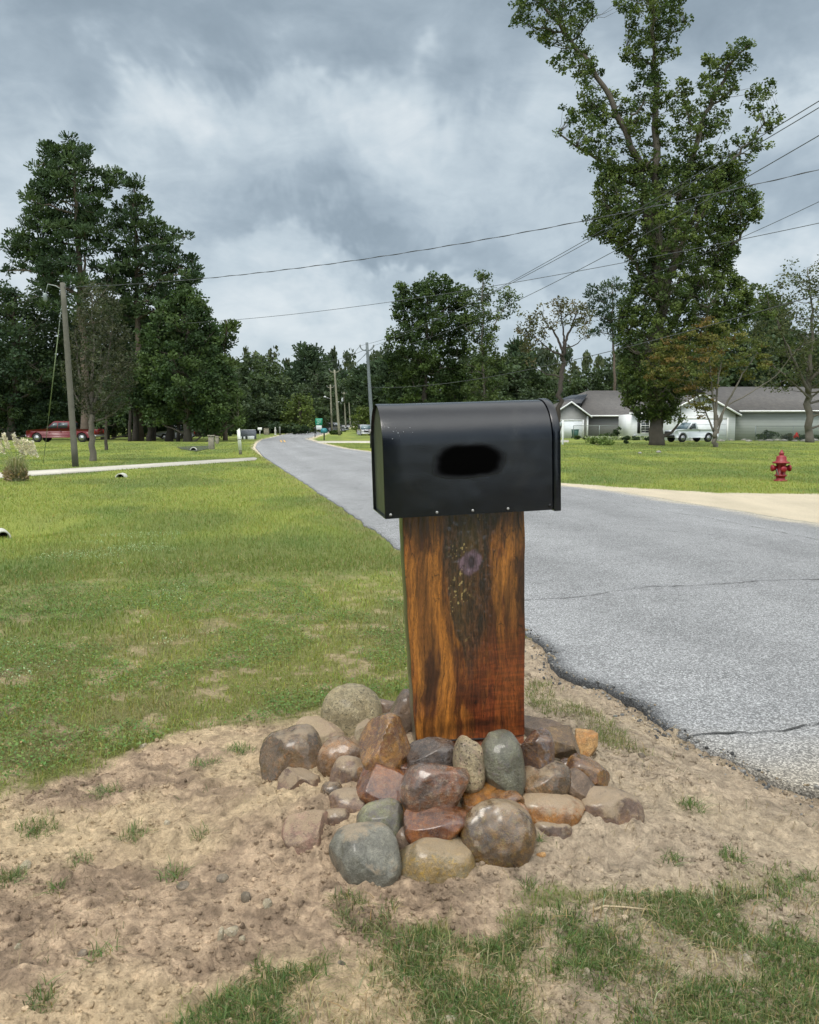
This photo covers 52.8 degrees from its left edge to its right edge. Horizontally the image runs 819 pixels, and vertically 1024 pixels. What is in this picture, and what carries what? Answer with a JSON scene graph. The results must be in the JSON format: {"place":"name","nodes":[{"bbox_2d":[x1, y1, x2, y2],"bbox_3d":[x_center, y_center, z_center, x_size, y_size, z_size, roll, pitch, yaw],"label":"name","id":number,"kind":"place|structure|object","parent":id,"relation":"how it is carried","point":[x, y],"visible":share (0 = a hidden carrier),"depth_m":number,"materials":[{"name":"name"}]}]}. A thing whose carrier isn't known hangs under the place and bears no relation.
{"place":"outdoors","nodes":[
{"label":"outdoors","id":0,"kind":"place"},
{"bbox_2d":[0,457,256,477],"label":"driveway","id":1,"kind":"structure","parent":0,"point":[79,470],"depth_m":27.96,"materials":[{"name":"concrete"}]},
{"bbox_2d":[0,426,818,1023],"bbox_3d":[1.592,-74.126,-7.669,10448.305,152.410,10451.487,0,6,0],"label":"ground","id":2,"kind":"structure","parent":0,"point":[780,836],"depth_m":2.84,"materials":[{"name":"soil"}]},
{"bbox_2d":[0,432,38,481],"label":"pampas grass","id":3,"kind":"object","parent":2,"relation":"on","point":[16,469],"depth_m":21.14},
{"bbox_2d":[0,278,79,439],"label":"dark oak","id":4,"kind":"object","parent":2,"relation":"on","point":[20,369],"visible":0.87,"depth_m":83.70,"materials":[{"name":"green plant"}]},
{"bbox_2d":[43,282,78,466],"bbox_3d":[-12.124,-4.684,28.670,0.997,6.424,0.224,0,6,0],"label":"utility pole","id":5,"kind":"object","parent":2,"relation":"on","point":[72,426],"visible":0.96,"depth_m":28.59,"materials":[{"name":"brown wood"}]},
{"bbox_2d":[71,170,816,287],"bbox_3d":[-0.445,-7.489,22.346,25.906,1.243,0.034,3,7,27],"label":"power line","id":6,"kind":"object","parent":5,"relation":"attached to","point":[477,240],"visible":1,"depth_m":21.10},
{"bbox_2d":[25,421,103,441],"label":"pickup truck","id":7,"kind":"object","parent":2,"relation":"on","point":[58,429],"visible":0.78,"depth_m":74.56,"materials":[{"name":"red paint"}]},
{"bbox_2d":[0,130,130,440],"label":"pine tree","id":8,"kind":"object","parent":2,"relation":"on","point":[50,266],"visible":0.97,"depth_m":76.87,"materials":[{"name":"green plant"}]},
{"bbox_2d":[0,531,187,682],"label":"flowering clover","id":9,"kind":"object","parent":2,"relation":"on","point":[113,563],"visible":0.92,"depth_m":8.81,"materials":[{"name":"green plant"}]},
{"bbox_2d":[56,279,141,460],"bbox_3d":[-12.417,-5.590,33.144,3.112,7.417,2.493,4,7,37],"label":"grey tree","id":10,"kind":"object","parent":2,"relation":"on","point":[92,403],"visible":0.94,"depth_m":32.90,"materials":[{"name":"green plant"}]},
{"bbox_2d":[50,296,164,439],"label":"dark oak","id":11,"kind":"object","parent":2,"relation":"on","point":[78,419],"visible":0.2,"depth_m":87.88,"materials":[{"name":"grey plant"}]},
{"bbox_2d":[95,375,130,449],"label":"young tree","id":12,"kind":"object","parent":2,"relation":"on","point":[107,423],"visible":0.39,"depth_m":49.45,"materials":[{"name":"green plant"}]},
{"bbox_2d":[110,353,146,440],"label":"bare trunk","id":13,"kind":"object","parent":2,"relation":"on","point":[135,434],"visible":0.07,"depth_m":80.23,"materials":[{"name":"brown plant"}]},
{"bbox_2d":[115,359,153,440],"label":"bare trunk","id":14,"kind":"object","parent":2,"relation":"on","point":[130,420],"visible":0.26,"depth_m":78.14,"materials":[{"name":"green plant"}]},
{"bbox_2d":[95,172,204,440],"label":"pine tree","id":15,"kind":"object","parent":2,"relation":"on","point":[137,274],"visible":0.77,"depth_m":79.20,"materials":[{"name":"green plant"}]},
{"bbox_2d":[118,306,235,438],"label":"dark oak","id":16,"kind":"object","parent":2,"relation":"on","point":[175,426],"visible":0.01,"depth_m":90.73,"materials":[{"name":"green plant"}]},
{"bbox_2d":[122,283,245,441],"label":"dark evergreen","id":17,"kind":"object","parent":2,"relation":"on","point":[204,359],"visible":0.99,"depth_m":75.98,"materials":[{"name":"green plant"}]},
{"bbox_2d":[0,567,408,781],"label":"clover","id":18,"kind":"object","parent":2,"relation":"on","point":[148,677],"visible":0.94,"depth_m":5.08,"materials":[{"name":"green plant"}]},
{"bbox_2d":[201,318,249,440],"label":"pine tree","id":19,"kind":"object","parent":2,"relation":"on","point":[226,343],"visible":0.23,"depth_m":82.60,"materials":[{"name":"green plant"}]},
{"bbox_2d":[228,371,254,433],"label":"oak","id":20,"kind":"object","parent":2,"relation":"on","point":[245,399],"visible":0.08,"depth_m":127.41,"materials":[{"name":"green plant"}]},
{"bbox_2d":[233,352,278,430],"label":"oak","id":21,"kind":"object","parent":2,"relation":"on","point":[254,381],"visible":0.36,"depth_m":136.35,"materials":[{"name":"green plant"}]},
{"bbox_2d":[246,399,279,433],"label":"oak","id":22,"kind":"object","parent":2,"relation":"on","point":[263,409],"visible":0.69,"depth_m":132.56,"materials":[{"name":"green plant"}]},
{"bbox_2d":[252,357,296,405],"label":"oak","id":23,"kind":"object","parent":2,"relation":"on","point":[277,381],"visible":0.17,"depth_m":146.68,"materials":[{"name":"green plant"}]},
{"bbox_2d":[259,402,289,432],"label":"oak","id":24,"kind":"object","parent":2,"relation":"on","point":[277,412],"visible":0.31,"depth_m":135.58,"materials":[{"name":"green plant"}]},
{"bbox_2d":[271,395,303,431],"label":"oak","id":25,"kind":"object","parent":2,"relation":"on","point":[283,400],"visible":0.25,"depth_m":138.01,"materials":[{"name":"green plant"}]},
{"bbox_2d":[259,724,322,782],"bbox_3d":[-0.451,0.957,3.174,0.262,0.241,0.176,0,6,0],"label":"river rock","id":26,"kind":"object","parent":2,"relation":"on","point":[295,746],"visible":0.66,"depth_m":3.13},
{"bbox_2d":[277,767,320,789],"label":"river rock","id":27,"kind":"object","parent":2,"relation":"on","point":[294,777],"visible":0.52,"depth_m":2.98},
{"bbox_2d":[286,422,311,433],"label":"shrub","id":28,"kind":"object","parent":2,"relation":"on","point":[294,428],"visible":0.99,"depth_m":123.86,"materials":[{"name":"green plant"}]},
{"bbox_2d":[279,393,320,432],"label":"young tree","id":29,"kind":"object","parent":2,"relation":"on","point":[300,408],"visible":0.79,"depth_m":133.48,"materials":[{"name":"green plant"}]},
{"bbox_2d":[281,809,327,854],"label":"river rock","id":30,"kind":"object","parent":2,"relation":"on","point":[301,832],"visible":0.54,"depth_m":2.65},
{"bbox_2d":[284,341,332,393],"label":"pine","id":31,"kind":"object","parent":2,"relation":"on","point":[308,359],"visible":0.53,"depth_m":170.76,"materials":[{"name":"green plant"}]},
{"bbox_2d":[291,369,341,422],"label":"oak","id":32,"kind":"object","parent":2,"relation":"on","point":[321,382],"visible":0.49,"depth_m":161.70,"materials":[{"name":"green plant"}]},
{"bbox_2d":[304,398,332,431],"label":"oak","id":33,"kind":"object","parent":2,"relation":"on","point":[324,415],"visible":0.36,"depth_m":147.10,"materials":[{"name":"green plant"}]},
{"bbox_2d":[296,716,343,743],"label":"river rock","id":34,"kind":"object","parent":2,"relation":"on","point":[325,729],"visible":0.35,"depth_m":3.58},
{"bbox_2d":[325,808,349,825],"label":"river rock","id":35,"kind":"object","parent":2,"relation":"on","point":[337,815],"visible":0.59,"depth_m":2.70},
{"bbox_2d":[317,735,359,776],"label":"river rock","id":36,"kind":"object","parent":2,"relation":"on","point":[332,749],"visible":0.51,"depth_m":3.03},
{"bbox_2d":[327,379,355,424],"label":"oak","id":37,"kind":"object","parent":2,"relation":"on","point":[341,388],"visible":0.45,"depth_m":211.26,"materials":[{"name":"green plant"}]},
{"bbox_2d":[329,755,361,783],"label":"river rock","id":38,"kind":"object","parent":2,"relation":"on","point":[344,768],"visible":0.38,"depth_m":2.92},
{"bbox_2d":[328,787,364,812],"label":"river rock","id":39,"kind":"object","parent":2,"relation":"on","point":[348,799],"visible":0.4,"depth_m":2.75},
{"bbox_2d":[321,683,381,736],"bbox_3d":[-0.261,0.919,3.709,0.277,0.273,0.233,0,6,0],"label":"river rock","id":40,"kind":"object","parent":2,"relation":"on","point":[347,708],"visible":0.56,"depth_m":3.64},
{"bbox_2d":[341,364,366,421],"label":"pine","id":41,"kind":"object","parent":2,"relation":"on","point":[352,393],"visible":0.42,"depth_m":187.00,"materials":[{"name":"green plant"}]},
{"bbox_2d":[349,405,369,432],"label":"young tree","id":42,"kind":"object","parent":2,"relation":"on","point":[364,413],"visible":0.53,"depth_m":133.27,"materials":[{"name":"green plant"}]},
{"bbox_2d":[328,821,401,887],"bbox_3d":[-0.137,1.065,2.535,0.230,0.195,0.171,0,6,0],"label":"river rock","id":43,"kind":"object","parent":2,"relation":"on","point":[361,852],"visible":0.86,"depth_m":2.49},
{"bbox_2d":[359,342,373,428],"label":"utility pole","id":44,"kind":"object","parent":2,"relation":"on","point":[367,350],"visible":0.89,"depth_m":79.01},
{"bbox_2d":[360,107,818,345],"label":"power line","id":45,"kind":"object","parent":44,"relation":"attached to","point":[634,215],"visible":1,"depth_m":28.18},
{"bbox_2d":[372,135,818,351],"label":"power line","id":46,"kind":"object","parent":44,"relation":"attached to","point":[644,234],"visible":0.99,"depth_m":27.38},
{"bbox_2d":[374,101,818,345],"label":"power line","id":47,"kind":"object","parent":44,"relation":"attached to","point":[646,204],"visible":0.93,"depth_m":27.16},
{"bbox_2d":[377,294,818,387],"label":"power line","id":48,"kind":"object","parent":44,"relation":"attached to","point":[629,346],"visible":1,"depth_m":35.18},
{"bbox_2d":[357,359,386,406],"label":"pine","id":49,"kind":"object","parent":2,"relation":"on","point":[365,398],"visible":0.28,"depth_m":147.32,"materials":[{"name":"green plant"}]},
{"bbox_2d":[356,798,403,835],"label":"river rock","id":50,"kind":"object","parent":2,"relation":"on","point":[388,812],"visible":0.54,"depth_m":2.67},
{"bbox_2d":[356,762,404,803],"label":"river rock","id":51,"kind":"object","parent":2,"relation":"on","point":[377,781],"visible":0.6,"depth_m":2.77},
{"bbox_2d":[359,712,410,769],"bbox_3d":[-0.087,0.834,2.895,0.187,0.233,0.182,0,6,0],"label":"river rock","id":52,"kind":"object","parent":2,"relation":"on","point":[383,739],"visible":0.77,"depth_m":2.87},
{"bbox_2d":[371,355,399,403],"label":"pine","id":53,"kind":"object","parent":2,"relation":"on","point":[382,374],"visible":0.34,"depth_m":137.00,"materials":[{"name":"green plant"}]},
{"bbox_2d":[390,689,411,733],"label":"river rock","id":54,"kind":"object","parent":2,"relation":"on","point":[401,707],"visible":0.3,"depth_m":3.22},
{"bbox_2d":[0,679,818,1023],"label":"plant debris","id":55,"kind":"object","parent":2,"relation":"on","point":[434,885],"visible":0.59,"depth_m":2.50,"materials":[{"name":"beige plant"}]},
{"bbox_2d":[0,673,818,1023],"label":"dirt clods","id":56,"kind":"object","parent":2,"relation":"on","point":[266,939],"visible":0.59,"depth_m":2.41,"materials":[{"name":"soil"}]},
{"bbox_2d":[406,737,454,767],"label":"river rock","id":57,"kind":"object","parent":2,"relation":"on","point":[437,750],"visible":0.62,"depth_m":2.86,"materials":[{"name":"stone"}]},
{"bbox_2d":[382,270,479,403],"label":"dark evergreen","id":58,"kind":"object","parent":2,"relation":"on","point":[422,371],"visible":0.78,"depth_m":95.61,"materials":[{"name":"green plant"}]},
{"bbox_2d":[399,763,469,811],"bbox_3d":[0.085,0.922,2.735,0.235,0.199,0.170,0,6,0],"label":"river rock","id":59,"kind":"object","parent":2,"relation":"on","point":[424,786],"visible":0.81,"depth_m":2.68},
{"bbox_2d":[403,806,467,843],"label":"river rock","id":60,"kind":"object","parent":2,"relation":"on","point":[446,823],"visible":0.66,"depth_m":2.61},
{"bbox_2d":[400,837,475,883],"bbox_3d":[0.077,1.099,2.570,0.254,0.159,0.177,0,6,0],"label":"river rock","id":61,"kind":"object","parent":2,"relation":"on","point":[431,860],"visible":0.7,"depth_m":2.51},
{"bbox_2d":[399,511,524,745],"bbox_3d":[0.196,0.519,3.072,0.468,1.095,0.092,-1,6,-10],"label":"wooden post","id":62,"kind":"object","parent":2,"relation":"on","point":[463,579],"visible":0.92,"depth_m":3.02,"materials":[{"name":"brown wood"}]},
{"bbox_2d":[371,398,560,518],"bbox_3d":[0.209,-0.207,3.044,0.664,0.405,0.301,-3,7,-10],"label":"mailbox","id":63,"kind":"object","parent":62,"relation":"on","point":[448,458],"visible":1,"depth_m":2.91,"materials":[{"name":"black paint"}]},
{"bbox_2d":[537,398,560,510],"bbox_3d":[0.505,-0.223,3.098,0.035,0.405,0.301,-3,7,-10],"label":"door","id":64,"kind":"structure","parent":63,"relation":"in","point":[555,427],"depth_m":2.96,"materials":[{"name":"black paint"}]},
{"bbox_2d":[454,353,515,400],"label":"oak","id":65,"kind":"object","parent":2,"relation":"on","point":[504,386],"visible":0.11,"depth_m":121.94,"materials":[{"name":"green plant"}]},
{"bbox_2d":[452,269,522,401],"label":"slender tree","id":66,"kind":"object","parent":2,"relation":"on","point":[485,339],"visible":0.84,"depth_m":93.15,"materials":[{"name":"green plant"}]},
{"bbox_2d":[461,782,524,810],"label":"river rock","id":67,"kind":"object","parent":2,"relation":"on","point":[471,800],"visible":0.44,"depth_m":2.73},
{"bbox_2d":[453,735,485,792],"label":"river rock","id":68,"kind":"object","parent":67,"relation":"on","point":[468,754],"visible":0.76,"depth_m":2.77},
{"bbox_2d":[481,729,525,795],"bbox_3d":[0.319,0.862,2.809,0.152,0.218,0.148,0,6,0],"label":"river rock","id":69,"kind":"object","parent":67,"relation":"on","point":[504,764],"visible":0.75,"depth_m":2.76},
{"bbox_2d":[460,798,536,867],"bbox_3d":[0.281,1.029,2.629,0.242,0.214,0.184,0,6,0],"label":"river rock","id":70,"kind":"object","parent":2,"relation":"on","point":[499,832],"visible":0.86,"depth_m":2.57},
{"bbox_2d":[229,342,812,387],"bbox_3d":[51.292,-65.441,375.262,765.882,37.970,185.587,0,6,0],"label":"distant forest","id":71,"kind":"object","parent":2,"relation":"on","point":[545,356],"visible":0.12,"depth_m":377.15,"materials":[{"name":"green plant"}]},
{"bbox_2d":[503,335,538,390],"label":"pine","id":72,"kind":"object","parent":2,"relation":"on","point":[513,346],"visible":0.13,"depth_m":132.18,"materials":[{"name":"green plant"}]},
{"bbox_2d":[489,349,555,399],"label":"oak","id":73,"kind":"object","parent":2,"relation":"on","point":[526,377],"visible":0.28,"depth_m":125.04,"materials":[{"name":"green plant"}]},
{"bbox_2d":[517,386,540,399],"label":"oak","id":74,"kind":"object","parent":2,"relation":"on","point":[528,395],"visible":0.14,"depth_m":117.62,"materials":[{"name":"green plant"}]},
{"bbox_2d":[521,728,554,768],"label":"river rock","id":75,"kind":"object","parent":2,"relation":"on","point":[538,747],"visible":0.69,"depth_m":2.83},
{"bbox_2d":[524,715,561,736],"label":"river rock","id":76,"kind":"object","parent":2,"relation":"on","point":[531,724],"visible":0.27,"depth_m":3.27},
{"bbox_2d":[527,362,566,396],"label":"oak","id":77,"kind":"object","parent":2,"relation":"on","point":[555,389],"visible":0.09,"depth_m":129.58,"materials":[{"name":"green plant"}]},
{"bbox_2d":[524,760,570,794],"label":"river rock","id":78,"kind":"object","parent":2,"relation":"on","point":[554,777],"visible":0.67,"depth_m":2.78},
{"bbox_2d":[535,822,571,839],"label":"river rock","id":79,"kind":"object","parent":2,"relation":"on","point":[561,831],"visible":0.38,"depth_m":2.68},
{"bbox_2d":[522,793,584,825],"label":"river rock","id":80,"kind":"object","parent":79,"relation":"on","point":[568,809],"visible":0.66,"depth_m":2.72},
{"bbox_2d":[514,295,597,430],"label":"crooked tree","id":81,"kind":"object","parent":2,"relation":"on","point":[560,307],"visible":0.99,"depth_m":90.45,"materials":[{"name":"green plant"}]},
{"bbox_2d":[546,725,580,758],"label":"river rock","id":82,"kind":"object","parent":2,"relation":"on","point":[565,741],"visible":0.56,"depth_m":3.02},
{"bbox_2d":[568,768,594,799],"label":"river rock","id":83,"kind":"object","parent":2,"relation":"on","point":[582,784],"visible":0.45,"depth_m":2.81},
{"bbox_2d":[575,728,597,756],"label":"river rock","id":84,"kind":"object","parent":2,"relation":"on","point":[587,741],"visible":0.65,"depth_m":3.25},
{"bbox_2d":[562,366,612,397],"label":"oak","id":85,"kind":"object","parent":2,"relation":"on","point":[584,381],"visible":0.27,"depth_m":137.45,"materials":[{"name":"green plant"}]},
{"bbox_2d":[566,753,609,785],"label":"river rock","id":86,"kind":"object","parent":2,"relation":"on","point":[596,773],"visible":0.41,"depth_m":2.90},
{"bbox_2d":[593,364,620,390],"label":"oak","id":87,"kind":"object","parent":2,"relation":"on","point":[606,374],"visible":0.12,"depth_m":140.13,"materials":[{"name":"green plant"}]},
{"bbox_2d":[582,276,632,390],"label":"pine tree","id":88,"kind":"object","parent":2,"relation":"on","point":[609,316],"visible":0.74,"depth_m":115.60,"materials":[{"name":"green plant"}]},
{"bbox_2d":[581,786,644,824],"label":"river rock","id":89,"kind":"object","parent":2,"relation":"on","point":[608,804],"visible":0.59,"depth_m":2.76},
{"bbox_2d":[507,0,785,445],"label":"tall tree","id":90,"kind":"object","parent":2,"relation":"on","point":[658,289],"visible":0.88,"depth_m":59.23,"materials":[{"name":"green plant"}]},
{"bbox_2d":[524,628,818,815],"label":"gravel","id":91,"kind":"structure","parent":2,"relation":"on","point":[665,734],"depth_m":3.87,"materials":[{"name":"gravel"}]},
{"bbox_2d":[663,422,718,441],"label":"pickup truck","id":92,"kind":"object","parent":2,"relation":"on","point":[683,431],"visible":0.88,"depth_m":75.27,"materials":[{"name":"white paint"}]},
{"bbox_2d":[684,346,734,393],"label":"oak","id":93,"kind":"object","parent":2,"relation":"on","point":[722,383],"visible":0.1,"depth_m":121.43,"materials":[{"name":"green plant"}]},
{"bbox_2d":[640,315,793,446],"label":"turning tree","id":94,"kind":"object","parent":2,"relation":"on","point":[670,371],"visible":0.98,"depth_m":56.14,"materials":[{"name":"green plant"}]},
{"bbox_2d":[618,387,818,440],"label":"white house","id":95,"kind":"structure","parent":2,"relation":"on","point":[747,414],"depth_m":84.08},
{"bbox_2d":[680,419,726,440],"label":"garage door","id":96,"kind":"structure","parent":95,"relation":"in","point":[701,423],"depth_m":83.47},
{"bbox_2d":[694,320,748,386],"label":"oak","id":97,"kind":"object","parent":2,"relation":"on","point":[727,355],"visible":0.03,"depth_m":126.63,"materials":[{"name":"green plant"}]},
{"bbox_2d":[720,330,787,386],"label":"oak","id":98,"kind":"object","parent":2,"relation":"on","point":[744,383],"visible":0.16,"depth_m":126.73,"materials":[{"name":"green plant"}]},
{"bbox_2d":[745,299,795,381],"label":"pine","id":99,"kind":"object","parent":2,"relation":"on","point":[768,319],"visible":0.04,"depth_m":136.41,"materials":[{"name":"green plant"}]},
{"bbox_2d":[736,316,814,386],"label":"oak","id":100,"kind":"object","parent":2,"relation":"on","point":[780,343],"visible":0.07,"depth_m":131.00,"materials":[{"name":"green plant"}]},
{"bbox_2d":[738,254,818,442],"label":"grey green tree","id":101,"kind":"object","parent":2,"relation":"on","point":[807,384],"visible":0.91,"depth_m":72.77,"materials":[{"name":"green plant"}]},
{"bbox_2d":[770,450,791,481],"bbox_3d":[9.559,-1.190,21.217,0.483,0.812,0.430,5,7,38],"label":"fire hydrant","id":102,"kind":"object","parent":2,"relation":"on","point":[781,468],"visible":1,"depth_m":21.14,"materials":[{"name":"metal"}]},
{"bbox_2d":[776,329,818,386],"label":"oak","id":103,"kind":"object","parent":2,"relation":"on","point":[813,355],"visible":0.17,"depth_m":127.93,"materials":[{"name":"green plant"}]},
{"bbox_2d":[0,675,818,1023],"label":"tall grass","id":104,"kind":"structure","parent":0,"point":[694,1005],"depth_m":2.13,"materials":[{"name":"plant"}]},
{"bbox_2d":[0,442,818,584],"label":"mown grass","id":105,"kind":"structure","parent":0,"point":[257,501],"depth_m":15.57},
{"bbox_2d":[0,551,818,1023],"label":"lawn grass","id":106,"kind":"structure","parent":0,"point":[186,651],"depth_m":4.95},
{"bbox_2d":[0,0,818,384],"label":"sky","id":107,"kind":"structure","parent":0,"point":[281,134],"materials":[{"name":"grey"}]},
{"bbox_2d":[196,223,818,322],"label":"power line","id":108,"kind":"object","parent":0,"point":[541,277],"visible":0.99,"depth_m":39.54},
{"bbox_2d":[255,421,818,798],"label":"road","id":109,"kind":"structure","parent":0,"point":[731,654],"depth_m":6.36,"materials":[{"name":"asphalt"}]},
{"bbox_2d":[327,455,818,738],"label":"road crack","id":110,"kind":"object","parent":109,"relation":"on","point":[716,583],"visible":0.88,"depth_m":3.82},
{"bbox_2d":[553,391,630,437],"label":"grey house","id":111,"kind":"structure","parent":0,"point":[595,408],"depth_m":101.46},
{"bbox_2d":[560,421,581,437],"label":"garage door","id":112,"kind":"structure","parent":111,"relation":"in","point":[568,425],"depth_m":98.84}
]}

